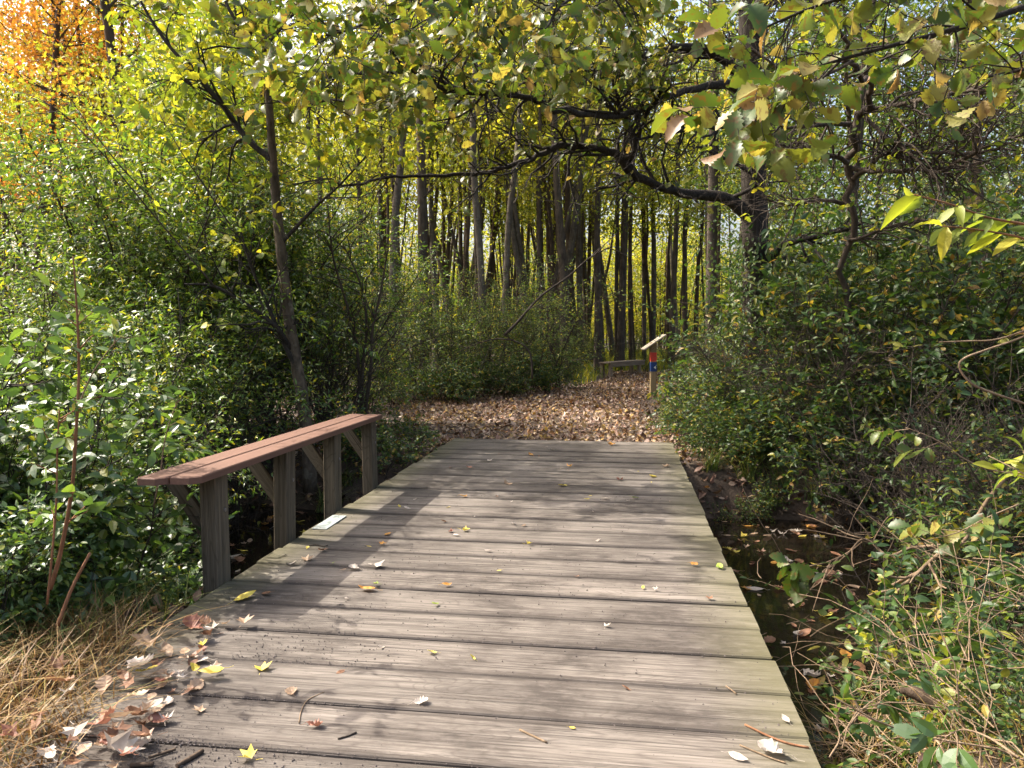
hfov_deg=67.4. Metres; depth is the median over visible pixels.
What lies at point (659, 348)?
thicket shrub
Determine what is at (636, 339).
thicket shrub
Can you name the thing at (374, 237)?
tree
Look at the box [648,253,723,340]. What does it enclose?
young tree
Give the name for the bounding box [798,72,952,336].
shaded tree
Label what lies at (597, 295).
grove tree
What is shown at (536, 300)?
leaning branch
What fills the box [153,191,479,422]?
glossy shrub
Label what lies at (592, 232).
tree
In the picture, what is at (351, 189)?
tree
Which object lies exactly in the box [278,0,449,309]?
grove tree
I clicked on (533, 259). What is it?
young tree
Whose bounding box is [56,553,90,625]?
cut stick
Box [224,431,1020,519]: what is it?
bank litter
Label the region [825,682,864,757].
bramble
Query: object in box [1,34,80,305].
tree
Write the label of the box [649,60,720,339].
tree
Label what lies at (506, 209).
tree
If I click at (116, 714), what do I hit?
fallen leaf
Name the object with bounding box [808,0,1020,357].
shaded tree
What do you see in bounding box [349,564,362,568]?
fallen leaf
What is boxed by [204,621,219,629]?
fallen leaf
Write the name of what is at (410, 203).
tree
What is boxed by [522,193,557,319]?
tree
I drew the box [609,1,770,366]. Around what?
grove tree
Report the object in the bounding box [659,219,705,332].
young tree
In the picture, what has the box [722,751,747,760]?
fallen leaf
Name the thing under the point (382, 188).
tree
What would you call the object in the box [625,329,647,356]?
thicket shrub
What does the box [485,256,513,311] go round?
young tree
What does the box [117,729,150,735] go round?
fallen leaf
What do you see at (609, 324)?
tree
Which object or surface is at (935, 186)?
shaded tree
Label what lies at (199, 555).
broadleaf shrub
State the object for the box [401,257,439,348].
young tree
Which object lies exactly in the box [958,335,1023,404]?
bramble cane
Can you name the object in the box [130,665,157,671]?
fallen leaf
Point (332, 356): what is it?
bare shrub
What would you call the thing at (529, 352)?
leaning branch
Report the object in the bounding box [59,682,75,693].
fallen leaf
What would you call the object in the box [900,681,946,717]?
fallen branch
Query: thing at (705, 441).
plant
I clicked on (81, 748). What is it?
fallen leaf
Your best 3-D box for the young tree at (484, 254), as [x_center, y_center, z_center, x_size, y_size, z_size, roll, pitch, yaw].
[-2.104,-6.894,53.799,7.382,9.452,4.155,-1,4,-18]
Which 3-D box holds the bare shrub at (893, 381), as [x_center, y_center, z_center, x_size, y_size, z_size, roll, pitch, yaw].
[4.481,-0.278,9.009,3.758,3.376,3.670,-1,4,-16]
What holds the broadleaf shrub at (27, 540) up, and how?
on the ground at (732, 492)
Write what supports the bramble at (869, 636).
on the dead stems
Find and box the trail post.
[641,334,666,396]
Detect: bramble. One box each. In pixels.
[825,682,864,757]
[828,666,920,736]
[846,589,907,645]
[849,617,907,680]
[888,668,1019,767]
[919,644,999,724]
[942,591,1008,659]
[961,542,1023,590]
[972,428,1023,491]
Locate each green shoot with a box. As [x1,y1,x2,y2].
[11,91,214,286]
[42,85,169,215]
[159,100,230,224]
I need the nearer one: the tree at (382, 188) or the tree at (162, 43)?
the tree at (162, 43)
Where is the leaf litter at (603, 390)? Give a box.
[392,368,689,454]
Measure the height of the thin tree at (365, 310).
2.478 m
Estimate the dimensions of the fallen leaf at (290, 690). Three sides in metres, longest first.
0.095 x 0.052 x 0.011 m
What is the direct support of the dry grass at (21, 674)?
on the ground at (732, 492)
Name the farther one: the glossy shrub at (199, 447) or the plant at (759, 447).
the plant at (759, 447)
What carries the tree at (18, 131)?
on the ground at (732, 492)
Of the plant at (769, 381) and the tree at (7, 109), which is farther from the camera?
the tree at (7, 109)
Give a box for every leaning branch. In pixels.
[448,328,533,378]
[503,233,630,335]
[579,340,665,362]
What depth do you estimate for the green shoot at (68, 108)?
6.54 m
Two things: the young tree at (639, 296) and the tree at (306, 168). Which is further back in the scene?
the young tree at (639, 296)
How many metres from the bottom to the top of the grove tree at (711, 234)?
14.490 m
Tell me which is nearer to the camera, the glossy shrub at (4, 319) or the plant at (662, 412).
the glossy shrub at (4, 319)
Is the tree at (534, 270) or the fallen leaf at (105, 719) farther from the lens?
the tree at (534, 270)
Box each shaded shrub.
[647,197,1001,398]
[660,315,834,426]
[671,359,734,408]
[675,330,743,413]
[676,247,971,427]
[687,227,921,404]
[739,359,1007,525]
[742,205,997,396]
[762,146,1023,450]
[773,190,1014,368]
[773,213,1023,467]
[774,274,1023,539]
[823,403,1023,608]
[845,155,1023,421]
[859,199,1023,473]
[862,178,1023,418]
[884,457,1023,659]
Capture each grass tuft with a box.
[295,475,359,512]
[319,459,361,486]
[380,439,409,456]
[670,434,773,470]
[703,441,821,479]
[732,443,815,485]
[754,468,858,500]
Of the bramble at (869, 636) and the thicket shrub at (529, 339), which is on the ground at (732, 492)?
the thicket shrub at (529, 339)
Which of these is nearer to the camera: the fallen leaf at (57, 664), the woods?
the fallen leaf at (57, 664)
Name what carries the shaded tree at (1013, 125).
on the ground at (732, 492)
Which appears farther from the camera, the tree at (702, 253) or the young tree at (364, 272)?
the young tree at (364, 272)
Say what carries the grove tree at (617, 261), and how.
on the ground at (732, 492)
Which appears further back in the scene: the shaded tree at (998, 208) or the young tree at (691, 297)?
the young tree at (691, 297)
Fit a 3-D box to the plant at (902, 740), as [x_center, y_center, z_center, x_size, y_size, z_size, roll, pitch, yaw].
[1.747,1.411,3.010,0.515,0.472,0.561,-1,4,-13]
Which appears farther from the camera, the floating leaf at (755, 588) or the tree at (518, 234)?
the tree at (518, 234)
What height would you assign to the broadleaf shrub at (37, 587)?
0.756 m
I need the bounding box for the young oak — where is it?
[599,0,1023,182]
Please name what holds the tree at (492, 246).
on the ground at (732, 492)
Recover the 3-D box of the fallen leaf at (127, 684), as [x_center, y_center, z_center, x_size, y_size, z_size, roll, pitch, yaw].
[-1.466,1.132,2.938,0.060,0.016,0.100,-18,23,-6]
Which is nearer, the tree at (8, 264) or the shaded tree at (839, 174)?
the shaded tree at (839, 174)
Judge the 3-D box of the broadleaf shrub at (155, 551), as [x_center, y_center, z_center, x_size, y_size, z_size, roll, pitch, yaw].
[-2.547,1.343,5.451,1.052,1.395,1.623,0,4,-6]
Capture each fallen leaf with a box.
[0,721,34,735]
[14,705,46,715]
[21,713,40,733]
[22,698,38,701]
[36,743,56,755]
[44,673,89,680]
[45,747,55,760]
[48,653,68,680]
[54,734,79,740]
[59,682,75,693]
[60,720,88,735]
[62,753,84,764]
[73,729,144,753]
[75,741,91,755]
[80,729,92,733]
[81,706,114,731]
[90,700,118,715]
[92,739,104,745]
[94,675,112,698]
[97,711,134,717]
[99,737,106,744]
[100,726,118,738]
[104,720,132,729]
[106,721,118,727]
[106,758,120,767]
[109,730,152,748]
[112,667,131,680]
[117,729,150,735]
[118,653,153,667]
[118,746,138,754]
[119,676,133,688]
[119,745,135,755]
[120,687,159,696]
[126,705,140,713]
[127,706,149,714]
[128,699,154,716]
[129,625,168,646]
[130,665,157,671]
[130,715,152,722]
[133,718,156,726]
[134,725,166,737]
[145,698,164,707]
[147,692,156,699]
[148,667,170,676]
[148,707,160,712]
[148,711,178,722]
[151,657,164,665]
[151,677,165,681]
[151,704,165,709]
[154,675,177,688]
[158,709,174,717]
[161,638,172,655]
[161,695,173,703]
[180,647,189,654]
[181,678,203,691]
[181,684,195,694]
[182,612,207,633]
[182,647,204,660]
[188,655,213,661]
[190,662,198,671]
[194,705,205,713]
[197,665,233,672]
[198,614,213,624]
[198,644,206,654]
[199,628,219,634]
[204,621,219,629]
[232,590,255,601]
[237,615,253,622]
[237,744,257,759]
[254,661,271,673]
[285,687,296,696]
[300,719,322,725]
[301,554,313,560]
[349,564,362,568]
[359,585,376,588]
[368,560,383,566]
[410,696,427,703]
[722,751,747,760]
[757,738,804,761]
[782,714,789,722]
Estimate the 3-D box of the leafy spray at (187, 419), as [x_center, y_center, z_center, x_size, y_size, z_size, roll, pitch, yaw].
[-1.859,0.342,4.202,0.246,0.734,0.374,-1,4,-20]
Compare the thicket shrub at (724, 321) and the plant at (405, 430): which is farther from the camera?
the thicket shrub at (724, 321)
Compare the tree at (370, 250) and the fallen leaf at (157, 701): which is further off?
the tree at (370, 250)
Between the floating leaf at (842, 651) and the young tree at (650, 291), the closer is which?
the floating leaf at (842, 651)
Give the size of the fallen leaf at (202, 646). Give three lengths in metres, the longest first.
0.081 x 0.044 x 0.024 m
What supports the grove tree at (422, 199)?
on the ground at (732, 492)
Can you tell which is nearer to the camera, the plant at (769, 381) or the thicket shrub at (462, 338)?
the plant at (769, 381)
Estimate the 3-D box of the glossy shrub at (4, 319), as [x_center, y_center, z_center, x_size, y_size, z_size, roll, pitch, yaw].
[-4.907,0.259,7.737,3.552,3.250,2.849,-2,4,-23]
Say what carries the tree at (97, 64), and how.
on the ground at (732, 492)
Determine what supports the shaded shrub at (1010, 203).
on the ground at (732, 492)
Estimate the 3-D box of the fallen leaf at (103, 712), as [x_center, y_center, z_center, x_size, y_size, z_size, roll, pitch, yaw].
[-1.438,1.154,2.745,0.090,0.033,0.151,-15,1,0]
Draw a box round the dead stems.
[733,460,1023,767]
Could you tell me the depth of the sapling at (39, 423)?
3.28 m
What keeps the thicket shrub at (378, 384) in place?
on the ground at (732, 492)
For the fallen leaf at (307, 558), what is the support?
on the footbridge
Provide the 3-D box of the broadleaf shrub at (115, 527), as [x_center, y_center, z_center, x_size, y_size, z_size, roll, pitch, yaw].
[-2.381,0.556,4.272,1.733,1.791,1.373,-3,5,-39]
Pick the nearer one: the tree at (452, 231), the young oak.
the young oak
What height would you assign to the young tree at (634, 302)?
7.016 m
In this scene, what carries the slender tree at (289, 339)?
on the ground at (732, 492)
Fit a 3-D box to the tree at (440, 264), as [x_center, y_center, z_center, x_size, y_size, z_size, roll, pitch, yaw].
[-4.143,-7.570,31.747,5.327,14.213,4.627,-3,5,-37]
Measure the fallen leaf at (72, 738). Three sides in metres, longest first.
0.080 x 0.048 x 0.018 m
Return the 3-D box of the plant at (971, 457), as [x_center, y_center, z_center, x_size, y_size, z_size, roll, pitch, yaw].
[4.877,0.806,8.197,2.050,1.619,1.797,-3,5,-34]
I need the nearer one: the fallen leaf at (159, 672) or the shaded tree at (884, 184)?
the fallen leaf at (159, 672)
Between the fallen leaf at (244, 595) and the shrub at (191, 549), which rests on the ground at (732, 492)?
the shrub at (191, 549)
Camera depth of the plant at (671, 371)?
17.43 m
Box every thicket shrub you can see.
[275,254,367,398]
[286,272,442,413]
[291,256,412,404]
[336,257,439,399]
[336,267,492,379]
[364,261,491,395]
[401,250,553,394]
[406,279,539,396]
[416,257,546,365]
[452,277,575,391]
[453,282,571,378]
[463,243,644,389]
[542,323,594,376]
[559,321,605,375]
[583,337,618,362]
[584,330,613,362]
[609,338,635,359]
[625,326,648,354]
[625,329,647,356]
[629,345,661,371]
[648,333,687,369]
[663,328,704,370]
[672,301,772,375]
[675,326,703,348]
[694,303,740,377]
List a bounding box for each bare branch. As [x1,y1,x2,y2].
[788,477,1007,610]
[866,532,968,622]
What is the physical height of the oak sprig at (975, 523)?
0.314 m
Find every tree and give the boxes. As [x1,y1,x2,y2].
[0,0,40,188]
[0,0,47,317]
[0,0,130,353]
[0,0,160,336]
[0,0,218,286]
[0,0,241,301]
[0,4,42,86]
[0,18,40,149]
[0,28,81,246]
[0,51,40,347]
[0,78,82,300]
[0,95,58,313]
[0,114,20,344]
[0,187,32,315]
[0,191,44,316]
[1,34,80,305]
[1,58,56,320]
[2,7,97,305]
[3,116,35,284]
[9,122,52,339]
[14,1,111,272]
[21,0,340,186]
[30,0,177,355]
[33,2,156,314]
[36,3,100,293]
[57,11,308,417]
[68,0,364,439]
[87,0,186,162]
[95,0,436,415]
[104,0,443,492]
[114,0,977,382]
[133,0,208,150]
[143,0,215,132]
[175,0,471,387]
[184,12,322,256]
[242,60,313,268]
[253,37,355,236]
[253,103,313,286]
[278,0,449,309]
[279,45,370,299]
[279,64,340,301]
[280,2,494,332]
[282,33,393,309]
[284,106,376,278]
[285,108,333,271]
[290,0,467,387]
[293,50,355,295]
[296,33,361,317]
[304,0,516,380]
[304,205,369,411]
[317,229,400,413]
[318,3,458,344]
[322,56,409,366]
[328,115,427,346]
[331,56,415,330]
[335,164,408,282]
[338,93,413,293]
[339,38,415,295]
[342,3,432,368]
[343,241,415,412]
[344,238,378,302]
[345,198,463,349]
[346,119,413,222]
[347,120,416,347]
[350,18,435,233]
[351,41,481,348]
[351,148,401,330]
[355,128,448,322]
[365,30,546,362]
[367,11,534,328]
[367,14,481,373]
[367,168,417,278]
[371,20,487,293]
[389,208,449,348]
[394,0,569,384]
[396,0,531,373]
[399,1,470,374]
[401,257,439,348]
[403,183,455,271]
[406,111,471,289]
[408,19,484,320]
[412,2,514,344]
[420,0,618,366]
[426,8,483,367]
[427,11,534,369]
[431,30,549,372]
[432,11,550,330]
[433,140,471,316]
[437,103,489,262]
[437,211,483,350]
[437,234,487,333]
[439,162,466,287]
[439,224,531,326]
[445,176,519,307]
[448,48,558,323]
[449,14,538,366]
[449,39,533,362]
[453,101,544,345]
[456,22,532,335]
[457,242,515,350]
[459,0,661,374]
[461,44,551,350]
[462,156,525,358]
[464,15,536,337]
[468,14,699,364]
[472,164,531,225]
[482,3,557,358]
[484,3,670,351]
[484,221,546,323]
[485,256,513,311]
[486,39,610,365]
[488,170,546,355]
[490,2,635,357]
[490,105,547,327]
[492,8,607,333]
[499,244,546,324]
[505,30,596,369]
[507,28,626,349]
[510,168,565,278]
[516,3,611,351]
[517,107,562,363]
[518,114,562,229]
[519,0,663,372]
[519,99,588,264]
[520,176,550,301]
[520,186,562,316]
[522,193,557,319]
[524,1,723,373]
[524,227,546,289]
[526,122,610,319]
[527,2,692,360]
[530,128,612,250]
[531,131,621,295]
[532,238,611,312]
[534,50,613,360]
[544,0,729,368]
[546,3,617,346]
[546,160,583,337]
[561,89,651,354]
[569,10,691,360]
[571,99,621,360]
[572,2,667,277]
[573,240,650,340]
[574,220,614,339]
[584,51,663,264]
[586,2,707,359]
[586,211,661,350]
[587,89,692,327]
[589,29,699,340]
[590,215,619,339]
[591,234,640,349]
[592,0,735,369]
[593,218,648,328]
[603,0,814,263]
[603,0,864,382]
[604,42,722,358]
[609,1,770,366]
[609,249,659,349]
[610,75,688,365]
[614,241,662,348]
[619,200,726,346]
[626,207,663,349]
[626,247,681,346]
[628,0,872,341]
[628,0,1023,377]
[632,211,703,349]
[633,82,690,353]
[635,0,839,335]
[637,60,735,363]
[648,243,693,331]
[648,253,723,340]
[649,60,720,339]
[649,138,697,349]
[657,210,732,334]
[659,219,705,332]
[660,104,729,343]
[662,19,832,326]
[666,93,732,356]
[680,243,735,330]
[681,93,740,326]
[681,251,728,348]
[703,250,738,324]
[720,119,809,299]
[721,180,773,326]
[724,54,788,325]
[727,24,888,301]
[728,1,941,305]
[729,0,944,297]
[767,77,868,346]
[768,170,826,333]
[772,0,999,323]
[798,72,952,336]
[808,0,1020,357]
[827,0,1023,351]
[863,0,1023,299]
[865,139,947,242]
[870,9,1023,306]
[888,126,986,292]
[904,62,1022,303]
[909,3,1023,335]
[939,49,1023,315]
[976,41,1023,272]
[983,171,1022,300]
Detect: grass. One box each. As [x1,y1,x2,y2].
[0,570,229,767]
[571,345,725,384]
[786,618,1023,767]
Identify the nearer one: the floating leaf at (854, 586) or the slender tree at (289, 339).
the floating leaf at (854, 586)
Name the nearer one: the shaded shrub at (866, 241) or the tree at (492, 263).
the shaded shrub at (866, 241)
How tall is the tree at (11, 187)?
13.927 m
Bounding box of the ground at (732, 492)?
[0,336,1023,767]
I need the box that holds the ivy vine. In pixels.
[712,234,804,384]
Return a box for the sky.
[0,0,1023,335]
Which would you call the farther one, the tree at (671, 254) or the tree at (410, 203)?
the tree at (671, 254)
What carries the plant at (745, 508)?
on the ground at (732, 492)
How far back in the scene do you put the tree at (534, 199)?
35.15 m
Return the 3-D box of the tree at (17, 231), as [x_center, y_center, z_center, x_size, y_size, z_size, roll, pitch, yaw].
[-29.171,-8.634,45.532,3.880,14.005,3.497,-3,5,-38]
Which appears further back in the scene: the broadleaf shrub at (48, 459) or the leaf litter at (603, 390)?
the leaf litter at (603, 390)
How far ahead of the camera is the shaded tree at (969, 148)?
15.94 m
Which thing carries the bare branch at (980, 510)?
attached to the dead stems
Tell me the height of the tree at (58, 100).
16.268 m
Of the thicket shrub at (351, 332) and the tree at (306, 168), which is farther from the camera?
the tree at (306, 168)
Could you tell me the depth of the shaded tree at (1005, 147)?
24.91 m
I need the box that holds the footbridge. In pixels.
[0,414,820,767]
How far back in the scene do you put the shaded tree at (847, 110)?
16.78 m
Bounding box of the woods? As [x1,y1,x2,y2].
[0,0,1023,344]
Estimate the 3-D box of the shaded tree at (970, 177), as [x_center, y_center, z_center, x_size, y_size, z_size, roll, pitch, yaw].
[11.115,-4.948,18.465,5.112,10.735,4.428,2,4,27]
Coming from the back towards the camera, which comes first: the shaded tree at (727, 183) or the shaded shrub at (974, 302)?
the shaded tree at (727, 183)
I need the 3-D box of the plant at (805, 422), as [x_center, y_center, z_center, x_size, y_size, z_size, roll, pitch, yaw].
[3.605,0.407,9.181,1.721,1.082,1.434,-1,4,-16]
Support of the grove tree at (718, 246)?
on the ground at (732, 492)
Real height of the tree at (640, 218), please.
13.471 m
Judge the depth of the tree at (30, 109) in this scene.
30.56 m
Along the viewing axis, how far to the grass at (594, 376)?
29.77 m
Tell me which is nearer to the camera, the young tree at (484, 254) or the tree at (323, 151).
the tree at (323, 151)
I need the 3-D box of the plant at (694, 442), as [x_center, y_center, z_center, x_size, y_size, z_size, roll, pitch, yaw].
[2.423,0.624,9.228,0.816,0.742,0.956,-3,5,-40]
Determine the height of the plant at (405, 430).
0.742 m
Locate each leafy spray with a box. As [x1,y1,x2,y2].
[80,312,148,398]
[144,381,195,506]
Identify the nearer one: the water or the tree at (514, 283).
the water
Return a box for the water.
[9,498,1023,767]
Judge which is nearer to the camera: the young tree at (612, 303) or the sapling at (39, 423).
the sapling at (39, 423)
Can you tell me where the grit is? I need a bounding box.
[2,469,788,767]
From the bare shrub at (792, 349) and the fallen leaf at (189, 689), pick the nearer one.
the fallen leaf at (189, 689)
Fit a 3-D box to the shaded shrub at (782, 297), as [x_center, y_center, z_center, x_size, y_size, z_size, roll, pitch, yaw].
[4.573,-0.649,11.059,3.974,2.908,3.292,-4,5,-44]
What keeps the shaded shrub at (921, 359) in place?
on the ground at (732, 492)
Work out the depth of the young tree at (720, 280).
45.47 m
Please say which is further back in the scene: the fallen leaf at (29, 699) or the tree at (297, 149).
the tree at (297, 149)
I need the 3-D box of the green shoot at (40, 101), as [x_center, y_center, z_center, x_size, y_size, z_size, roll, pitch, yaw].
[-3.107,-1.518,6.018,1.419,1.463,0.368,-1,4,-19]
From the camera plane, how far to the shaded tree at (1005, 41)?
14.96 m
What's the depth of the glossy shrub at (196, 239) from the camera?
8.98 m
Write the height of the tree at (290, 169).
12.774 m
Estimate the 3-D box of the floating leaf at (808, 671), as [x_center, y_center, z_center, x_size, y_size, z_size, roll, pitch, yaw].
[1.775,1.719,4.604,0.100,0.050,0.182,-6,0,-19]
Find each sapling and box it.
[15,396,97,604]
[34,256,117,589]
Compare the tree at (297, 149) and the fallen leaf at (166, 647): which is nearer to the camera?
the fallen leaf at (166, 647)
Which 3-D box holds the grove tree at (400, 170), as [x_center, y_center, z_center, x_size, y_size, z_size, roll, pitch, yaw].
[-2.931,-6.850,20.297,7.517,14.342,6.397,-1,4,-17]
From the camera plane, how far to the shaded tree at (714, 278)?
16.92 m
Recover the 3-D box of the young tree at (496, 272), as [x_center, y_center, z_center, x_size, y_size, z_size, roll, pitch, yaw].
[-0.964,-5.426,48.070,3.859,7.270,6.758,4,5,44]
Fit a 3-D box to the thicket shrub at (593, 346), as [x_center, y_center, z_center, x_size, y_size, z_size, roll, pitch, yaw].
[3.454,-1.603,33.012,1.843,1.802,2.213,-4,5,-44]
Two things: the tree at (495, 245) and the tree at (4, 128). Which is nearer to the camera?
the tree at (4, 128)
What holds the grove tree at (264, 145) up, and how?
on the ground at (732, 492)
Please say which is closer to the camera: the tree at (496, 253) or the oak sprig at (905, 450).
the oak sprig at (905, 450)
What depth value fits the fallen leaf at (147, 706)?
2.91 m
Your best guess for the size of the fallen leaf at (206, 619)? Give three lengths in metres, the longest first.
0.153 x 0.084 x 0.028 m
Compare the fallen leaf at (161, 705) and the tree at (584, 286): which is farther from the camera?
the tree at (584, 286)
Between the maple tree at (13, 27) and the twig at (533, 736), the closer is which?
the twig at (533, 736)
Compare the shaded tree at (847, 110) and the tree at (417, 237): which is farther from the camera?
the tree at (417, 237)
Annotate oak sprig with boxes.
[769,551,824,607]
[863,427,1017,476]
[888,503,1018,557]
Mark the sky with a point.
(679, 13)
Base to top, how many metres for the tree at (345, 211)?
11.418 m
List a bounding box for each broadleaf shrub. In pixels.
[0,304,214,605]
[0,323,211,634]
[0,394,136,605]
[0,484,80,648]
[0,496,112,643]
[23,441,189,616]
[72,548,202,615]
[98,485,239,612]
[139,536,230,601]
[146,571,202,611]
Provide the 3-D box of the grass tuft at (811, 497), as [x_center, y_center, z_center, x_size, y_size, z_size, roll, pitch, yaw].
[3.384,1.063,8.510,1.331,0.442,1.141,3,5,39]
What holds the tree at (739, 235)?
on the ground at (732, 492)
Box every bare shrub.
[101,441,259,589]
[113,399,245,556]
[156,339,346,503]
[170,367,319,537]
[246,268,437,442]
[645,267,887,437]
[727,271,995,463]
[740,337,1019,539]
[742,237,1023,459]
[774,328,1023,580]
[837,313,1023,561]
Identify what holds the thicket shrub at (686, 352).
on the ground at (732, 492)
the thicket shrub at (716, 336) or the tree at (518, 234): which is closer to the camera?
the thicket shrub at (716, 336)
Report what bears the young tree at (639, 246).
on the ground at (732, 492)
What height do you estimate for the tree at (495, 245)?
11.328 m
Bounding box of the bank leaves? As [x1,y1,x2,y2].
[728,468,1023,767]
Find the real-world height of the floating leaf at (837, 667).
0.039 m
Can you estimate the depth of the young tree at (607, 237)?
52.90 m
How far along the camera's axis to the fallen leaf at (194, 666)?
3.28 m
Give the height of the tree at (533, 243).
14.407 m
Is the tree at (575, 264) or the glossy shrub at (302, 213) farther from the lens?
the tree at (575, 264)
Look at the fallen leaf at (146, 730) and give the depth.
2.70 m
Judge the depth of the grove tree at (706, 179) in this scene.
26.55 m
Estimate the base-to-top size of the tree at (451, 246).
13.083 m
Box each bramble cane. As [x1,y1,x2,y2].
[939,330,1023,342]
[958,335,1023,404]
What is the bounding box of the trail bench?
[599,360,644,377]
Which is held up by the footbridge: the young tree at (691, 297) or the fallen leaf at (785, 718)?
the fallen leaf at (785, 718)
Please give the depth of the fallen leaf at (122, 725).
2.58 m
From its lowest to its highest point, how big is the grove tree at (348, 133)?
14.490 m
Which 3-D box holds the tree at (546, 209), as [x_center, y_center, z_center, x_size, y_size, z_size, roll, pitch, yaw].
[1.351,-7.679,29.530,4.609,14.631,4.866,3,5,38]
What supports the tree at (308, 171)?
on the ground at (732, 492)
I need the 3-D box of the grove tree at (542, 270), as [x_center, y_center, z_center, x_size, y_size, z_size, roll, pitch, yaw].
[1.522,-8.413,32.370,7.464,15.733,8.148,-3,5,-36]
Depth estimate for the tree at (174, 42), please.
25.48 m
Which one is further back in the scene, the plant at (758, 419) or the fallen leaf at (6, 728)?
the plant at (758, 419)
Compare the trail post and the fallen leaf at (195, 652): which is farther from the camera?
the trail post
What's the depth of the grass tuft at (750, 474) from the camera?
8.73 m
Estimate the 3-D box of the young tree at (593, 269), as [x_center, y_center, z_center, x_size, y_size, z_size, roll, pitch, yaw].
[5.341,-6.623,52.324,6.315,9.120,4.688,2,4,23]
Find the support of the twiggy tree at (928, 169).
on the ground at (732, 492)
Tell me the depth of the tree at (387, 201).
26.73 m
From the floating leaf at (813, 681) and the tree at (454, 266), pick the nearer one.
the floating leaf at (813, 681)
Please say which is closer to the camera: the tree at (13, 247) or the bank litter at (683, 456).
the bank litter at (683, 456)
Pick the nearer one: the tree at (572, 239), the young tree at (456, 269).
the tree at (572, 239)
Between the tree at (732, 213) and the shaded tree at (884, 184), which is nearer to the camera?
the shaded tree at (884, 184)
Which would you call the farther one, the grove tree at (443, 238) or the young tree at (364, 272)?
the young tree at (364, 272)
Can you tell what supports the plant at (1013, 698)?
on the ground at (732, 492)
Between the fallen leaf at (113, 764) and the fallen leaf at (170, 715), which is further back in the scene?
the fallen leaf at (170, 715)
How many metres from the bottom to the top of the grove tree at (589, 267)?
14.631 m
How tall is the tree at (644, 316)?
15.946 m
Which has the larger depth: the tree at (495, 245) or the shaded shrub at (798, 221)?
the tree at (495, 245)
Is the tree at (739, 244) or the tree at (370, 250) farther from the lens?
the tree at (739, 244)
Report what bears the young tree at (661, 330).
on the ground at (732, 492)
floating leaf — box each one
[233,556,245,562]
[747,587,766,589]
[763,635,775,642]
[798,628,810,636]
[799,668,820,676]
[806,678,819,693]
[830,663,843,672]
[840,648,851,657]
[848,584,862,587]
[853,660,866,674]
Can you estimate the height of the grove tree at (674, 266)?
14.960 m
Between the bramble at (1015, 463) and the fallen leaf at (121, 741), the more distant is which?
the bramble at (1015, 463)
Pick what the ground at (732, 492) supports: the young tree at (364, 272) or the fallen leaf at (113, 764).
the young tree at (364, 272)
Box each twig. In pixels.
[130,761,153,767]
[148,748,175,758]
[175,749,203,767]
[299,692,323,722]
[338,731,356,739]
[519,729,546,743]
[739,744,785,763]
[744,723,808,748]
[880,187,1023,246]
[912,219,1023,265]
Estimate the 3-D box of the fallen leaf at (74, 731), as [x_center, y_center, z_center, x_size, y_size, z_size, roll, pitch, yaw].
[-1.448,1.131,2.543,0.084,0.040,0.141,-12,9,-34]
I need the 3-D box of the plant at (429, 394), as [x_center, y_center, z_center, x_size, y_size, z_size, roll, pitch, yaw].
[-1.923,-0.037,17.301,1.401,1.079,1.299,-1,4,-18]
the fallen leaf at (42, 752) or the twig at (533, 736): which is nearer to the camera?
the fallen leaf at (42, 752)
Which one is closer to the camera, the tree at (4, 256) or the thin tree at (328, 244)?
the thin tree at (328, 244)
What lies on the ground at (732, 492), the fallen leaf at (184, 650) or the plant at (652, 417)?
the plant at (652, 417)
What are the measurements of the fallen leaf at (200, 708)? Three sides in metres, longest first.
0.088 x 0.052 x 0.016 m
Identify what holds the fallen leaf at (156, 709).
on the footbridge
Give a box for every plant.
[315,390,396,469]
[341,414,443,480]
[367,351,438,402]
[373,361,422,406]
[376,403,439,453]
[401,358,450,401]
[418,352,483,403]
[431,348,489,400]
[462,349,525,396]
[476,352,534,396]
[480,345,553,394]
[523,352,560,391]
[538,352,587,388]
[644,402,685,433]
[646,361,764,449]
[648,369,696,409]
[655,397,683,420]
[656,380,713,435]
[657,354,699,396]
[664,359,738,421]
[673,405,751,459]
[685,360,800,448]
[689,396,781,464]
[692,361,810,458]
[707,488,777,524]
[715,360,864,455]
[717,404,798,476]
[729,343,946,463]
[733,378,845,467]
[741,393,854,463]
[746,471,791,522]
[749,381,875,460]
[794,565,1023,766]
[799,524,1023,725]
[809,372,943,465]
[816,333,1022,472]
[816,364,914,460]
[834,507,1023,742]
[843,451,1021,537]
[843,671,920,765]
[867,680,1022,767]
[871,645,1023,764]
[874,385,1023,518]
[874,464,1023,570]
[930,623,1023,767]
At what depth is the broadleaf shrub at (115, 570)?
5.11 m
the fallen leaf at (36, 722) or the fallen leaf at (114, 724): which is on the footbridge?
the fallen leaf at (114, 724)
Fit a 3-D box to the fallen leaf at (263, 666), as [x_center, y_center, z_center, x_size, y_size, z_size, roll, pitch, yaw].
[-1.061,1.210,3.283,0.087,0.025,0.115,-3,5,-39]
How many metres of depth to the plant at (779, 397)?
9.52 m
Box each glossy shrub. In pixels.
[0,34,266,417]
[0,51,318,446]
[0,211,380,511]
[0,217,352,521]
[0,237,198,464]
[0,260,169,413]
[0,348,242,609]
[0,349,165,539]
[5,298,281,554]
[93,150,426,433]
[103,164,398,425]
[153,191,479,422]
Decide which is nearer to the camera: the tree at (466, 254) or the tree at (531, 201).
the tree at (466, 254)
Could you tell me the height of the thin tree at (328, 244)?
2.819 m
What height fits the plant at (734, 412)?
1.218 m
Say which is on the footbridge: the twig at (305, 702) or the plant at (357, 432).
the twig at (305, 702)

